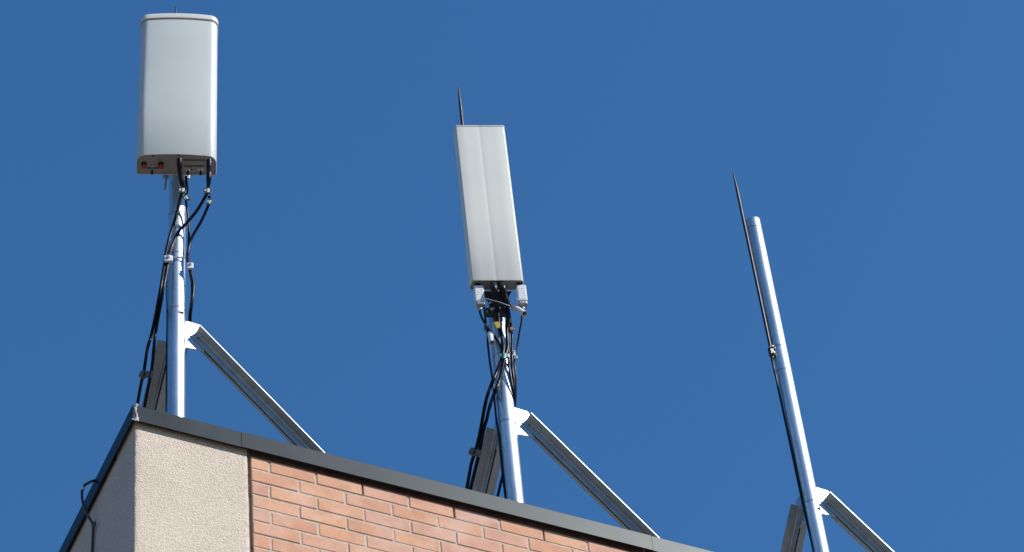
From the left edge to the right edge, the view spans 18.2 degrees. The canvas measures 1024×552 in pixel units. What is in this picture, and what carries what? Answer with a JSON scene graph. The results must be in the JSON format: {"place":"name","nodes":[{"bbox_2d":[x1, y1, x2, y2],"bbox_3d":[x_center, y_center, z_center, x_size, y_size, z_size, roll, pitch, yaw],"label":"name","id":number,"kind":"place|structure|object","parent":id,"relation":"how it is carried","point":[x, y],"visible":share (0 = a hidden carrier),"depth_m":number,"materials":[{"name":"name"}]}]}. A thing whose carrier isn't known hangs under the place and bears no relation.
{"place":"outdoors","nodes":[
{"label":"outdoors","id":0,"kind":"place"},
{"bbox_2d":[0,0,1023,551],"label":"sky","id":1,"kind":"structure","parent":0,"point":[876,147],"materials":[{"name":"blue"}]},
{"label":"ground","id":2,"kind":"structure","parent":0,"visible":0},
{"bbox_2d":[59,403,712,551],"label":"brick building","id":3,"kind":"structure","parent":2,"relation":"on","point":[165,482],"depth_m":15.79,"materials":[{"name":"brick"}]},
{"bbox_2d":[81,479,95,551],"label":"cable","id":4,"kind":"object","parent":3,"relation":"attached to","point":[88,516],"visible":0.96,"depth_m":15.89,"materials":[{"name":"rubber"}]},
{"bbox_2d":[139,175,324,452],"bbox_3d":[-1.463,0.682,17.870,1.652,3.836,1.642,16,-51,-19],"label":"antenna mast","id":5,"kind":"object","parent":3,"relation":"on","point":[183,334],"visible":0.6,"depth_m":16.90,"materials":[{"name":"metal"}]},
{"bbox_2d":[136,158,186,405],"bbox_3d":[-1.938,0.152,17.212,0.113,1.640,0.761,22,-54,-24],"label":"cable","id":6,"kind":"object","parent":5,"relation":"attached to","point":[182,190],"visible":0.87,"depth_m":17.17,"materials":[{"name":"black rubber"}]},
{"bbox_2d":[165,275,167,412],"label":"cable","id":7,"kind":"object","parent":5,"relation":"attached to","point":[166,340],"visible":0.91,"depth_m":16.90,"materials":[{"name":"black rubber"}]},
{"bbox_2d":[136,13,217,189],"bbox_3d":[-1.894,-0.960,18.156,0.467,1.356,0.318,0,-48,-6],"label":"panel antenna","id":8,"kind":"object","parent":5,"relation":"attached to","point":[177,111],"visible":0.99,"depth_m":18.00,"materials":[{"name":"plastic"}]},
{"bbox_2d":[143,159,211,407],"bbox_3d":[-1.843,0.054,17.171,0.167,1.567,0.663,33,-59,-31],"label":"cable","id":9,"kind":"object","parent":5,"relation":"attached to","point":[207,189],"visible":0.94,"depth_m":17.17,"materials":[{"name":"black rubber"}]},
{"bbox_2d":[182,175,191,364],"bbox_3d":[-1.734,0.132,17.086,0.061,1.813,0.225,2,-48,-8],"label":"cable","id":10,"kind":"object","parent":5,"relation":"attached to","point":[186,197],"visible":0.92,"depth_m":17.52,"materials":[{"name":"black rubber"}]},
{"bbox_2d":[186,196,212,321],"bbox_3d":[-1.714,-0.041,17.238,0.086,0.928,0.318,22,-54,-24],"label":"cable","id":11,"kind":"object","parent":5,"relation":"attached to","point":[209,202],"visible":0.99,"depth_m":17.33,"materials":[{"name":"black rubber"}]},
{"bbox_2d":[468,290,658,537],"bbox_3d":[0.291,1.186,18.521,1.693,3.837,1.678,16,-51,-19],"label":"antenna mast","id":12,"kind":"object","parent":3,"relation":"on","point":[513,422],"visible":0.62,"depth_m":17.52,"materials":[{"name":"metal"}]},
{"bbox_2d":[458,86,463,124],"bbox_3d":[-0.260,-0.594,19.051,0.028,1.737,0.041,16,-51,-19],"label":"lightning rod","id":13,"kind":"object","parent":12,"relation":"attached to","point":[461,111],"visible":0.25,"depth_m":19.52,"materials":[{"name":"metal"}]},
{"bbox_2d":[465,281,504,488],"bbox_3d":[-0.161,0.657,17.858,0.097,1.247,0.648,16,-51,-19],"label":"cable","id":14,"kind":"object","parent":12,"relation":"attached to","point":[494,292],"visible":0.97,"depth_m":17.74,"materials":[{"name":"black rubber"}]},
{"bbox_2d":[469,281,510,489],"bbox_3d":[-0.166,0.645,17.847,0.107,1.247,0.659,23,-54,-25],"label":"cable","id":15,"kind":"object","parent":12,"relation":"attached to","point":[503,292],"visible":0.94,"depth_m":17.73,"materials":[{"name":"black rubber"}]},
{"bbox_2d":[453,125,527,331],"bbox_3d":[-0.137,-0.288,18.649,0.318,1.574,0.242,0,-48,-6],"label":"panel antenna","id":16,"kind":"object","parent":12,"relation":"attached to","point":[492,248],"visible":0.98,"depth_m":18.55,"materials":[{"name":"plastic"}]},
{"bbox_2d":[514,315,522,398],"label":"cable","id":17,"kind":"object","parent":16,"relation":"hanging from","point":[516,354],"visible":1,"depth_m":17.88,"materials":[{"name":"black rubber"}]},
{"bbox_2d":[510,303,526,316],"bbox_3d":[0.035,0.190,18.009,0.033,0.208,0.152,18,-52,-21],"label":"plastic tube","id":18,"kind":"object","parent":16,"relation":"hanging from","point":[519,310],"visible":1,"depth_m":17.97,"materials":[{"name":"grey plastic"}]},
{"bbox_2d":[479,310,501,351],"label":"cable","id":19,"kind":"object","parent":12,"relation":"attached to","point":[488,329],"visible":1,"depth_m":17.98,"materials":[{"name":"black rubber"}]},
{"bbox_2d":[487,331,494,345],"bbox_3d":[-0.116,0.349,17.919,0.035,0.107,0.057,2,-48,-8],"label":"plastic tube","id":20,"kind":"object","parent":19,"relation":"hanging from","point":[491,339],"visible":1,"depth_m":17.90,"materials":[{"name":"white plastic"}]},
{"bbox_2d":[483,307,505,498],"bbox_3d":[-0.091,0.732,17.586,0.017,1.662,0.025,-8,-47,1],"label":"cable","id":21,"kind":"object","parent":12,"relation":"attached to","point":[497,426],"visible":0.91,"depth_m":17.53,"materials":[{"name":"black rubber"}]},
{"bbox_2d":[496,313,515,496],"bbox_3d":[-0.029,0.764,17.614,0.264,1.523,0.132,-31,-52,20],"label":"cable","id":22,"kind":"object","parent":12,"relation":"attached to","point":[511,328],"visible":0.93,"depth_m":17.79,"materials":[{"name":"black rubber"}]},
{"bbox_2d":[508,328,515,407],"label":"cable","id":23,"kind":"object","parent":12,"relation":"attached to","point":[511,381],"visible":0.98,"depth_m":17.72,"materials":[{"name":"black rubber"}]},
{"bbox_2d":[745,216,893,551],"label":"antenna mast","id":24,"kind":"object","parent":3,"relation":"on","point":[818,503],"visible":1,"depth_m":18.31,"materials":[{"name":"metal"}]},
{"bbox_2d":[733,172,774,358],"bbox_3d":[1.481,-0.089,19.620,0.031,1.706,0.041,16,-51,-19],"label":"lightning rod","id":25,"kind":"object","parent":24,"relation":"attached to","point":[771,352],"visible":1,"depth_m":19.54,"materials":[{"name":"metal"}]},
{"bbox_2d":[770,356,813,551],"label":"cable","id":26,"kind":"object","parent":24,"relation":"attached to","point":[789,441],"visible":1,"depth_m":18.42,"materials":[{"name":"black rubber"}]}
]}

